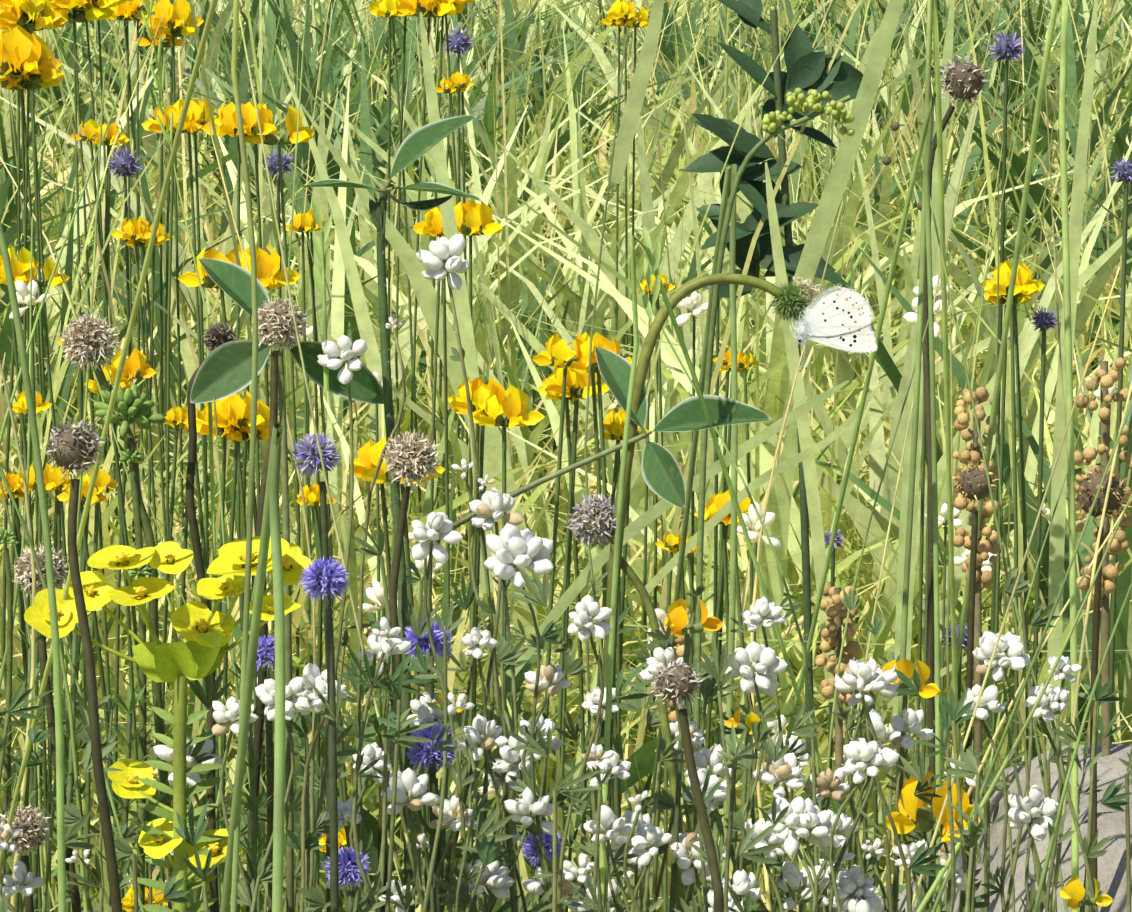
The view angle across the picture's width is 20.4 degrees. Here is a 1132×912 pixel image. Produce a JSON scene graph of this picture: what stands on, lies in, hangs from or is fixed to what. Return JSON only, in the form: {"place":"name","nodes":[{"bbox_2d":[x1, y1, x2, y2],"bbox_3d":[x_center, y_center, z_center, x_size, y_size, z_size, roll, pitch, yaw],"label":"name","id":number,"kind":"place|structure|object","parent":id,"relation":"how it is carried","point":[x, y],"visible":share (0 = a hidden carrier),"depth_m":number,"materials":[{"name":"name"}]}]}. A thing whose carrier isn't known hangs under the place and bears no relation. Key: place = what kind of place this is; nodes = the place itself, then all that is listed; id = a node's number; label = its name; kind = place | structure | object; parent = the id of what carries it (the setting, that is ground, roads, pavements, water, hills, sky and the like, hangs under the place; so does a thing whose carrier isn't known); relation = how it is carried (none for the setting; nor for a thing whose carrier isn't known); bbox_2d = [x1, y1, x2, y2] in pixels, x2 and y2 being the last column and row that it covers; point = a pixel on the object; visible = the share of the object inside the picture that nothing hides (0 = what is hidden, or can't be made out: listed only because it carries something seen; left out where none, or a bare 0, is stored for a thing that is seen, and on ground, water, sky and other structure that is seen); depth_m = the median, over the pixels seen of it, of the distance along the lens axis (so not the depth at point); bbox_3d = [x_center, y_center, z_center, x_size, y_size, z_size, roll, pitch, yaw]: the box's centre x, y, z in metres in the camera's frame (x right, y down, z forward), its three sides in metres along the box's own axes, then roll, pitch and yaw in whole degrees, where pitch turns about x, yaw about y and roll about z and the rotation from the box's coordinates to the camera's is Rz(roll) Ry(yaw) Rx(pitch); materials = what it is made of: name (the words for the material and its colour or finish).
{"place":"outdoors","nodes":[
{"label":"outdoors","id":0,"kind":"place"},
{"bbox_2d":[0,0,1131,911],"bbox_3d":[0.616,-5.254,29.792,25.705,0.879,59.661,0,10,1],"label":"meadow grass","id":1,"kind":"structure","parent":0,"point":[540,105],"depth_m":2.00,"materials":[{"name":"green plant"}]},
{"bbox_2d":[0,0,1131,911],"bbox_3d":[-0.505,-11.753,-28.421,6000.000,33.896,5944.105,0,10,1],"label":"meadow ground","id":2,"kind":"structure","parent":0,"point":[135,435],"depth_m":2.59,"materials":[{"name":"green plant"}]},
{"bbox_2d":[24,536,312,911],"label":"spurge plant","id":3,"kind":"object","parent":2,"relation":"on","point":[204,630],"visible":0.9,"depth_m":0.55,"materials":[{"name":"yellow plant"}]},
{"bbox_2d":[0,10,1130,911],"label":"flower stalks","id":4,"kind":"object","parent":2,"relation":"on","point":[396,607],"visible":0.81,"depth_m":0.59,"materials":[{"name":"green plant"}]},
{"bbox_2d":[248,432,561,888],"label":"blue flowers","id":5,"kind":"object","parent":4,"relation":"attached to","point":[329,576],"visible":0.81,"depth_m":0.57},
{"bbox_2d":[190,115,771,507],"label":"leaves","id":6,"kind":"object","parent":4,"relation":"attached to","point":[224,370],"visible":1,"depth_m":0.60,"materials":[{"name":"green plant"}]},
{"bbox_2d":[0,234,1080,911],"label":"white flowers","id":7,"kind":"object","parent":4,"relation":"in","point":[512,548],"visible":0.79,"depth_m":0.58,"materials":[{"name":"white plant"}]},
{"bbox_2d":[0,52,1131,855],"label":"seed heads","id":8,"kind":"object","parent":4,"relation":"attached to","point":[88,340],"visible":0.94,"depth_m":0.60,"materials":[{"name":"brown plant"}]},
{"bbox_2d":[790,283,877,371],"bbox_3d":[0.051,-0.024,0.595,0.017,0.017,0.004,0,10,1],"label":"butterfly","id":9,"kind":"object","parent":8,"relation":"on","point":[839,318],"visible":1,"depth_m":0.59},
{"bbox_2d":[433,598,1112,909],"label":"yellow flowers","id":10,"kind":"object","parent":4,"relation":"on","point":[915,809],"visible":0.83,"depth_m":0.59,"materials":[{"name":"yellow plant"}]},
{"bbox_2d":[0,0,1131,911],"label":"meadow flowers","id":11,"kind":"object","parent":2,"relation":"on","point":[27,60],"visible":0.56,"depth_m":1.11,"materials":[{"name":"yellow plant"}]},
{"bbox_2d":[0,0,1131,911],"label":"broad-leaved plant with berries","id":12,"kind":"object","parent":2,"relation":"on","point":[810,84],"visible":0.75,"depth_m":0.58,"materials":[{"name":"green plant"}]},
{"bbox_2d":[898,743,1131,911],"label":"limestone rock","id":13,"kind":"object","parent":2,"relation":"on","point":[1111,861],"visible":0.35,"depth_m":0.74,"materials":[{"name":"grey stone"}]}
]}

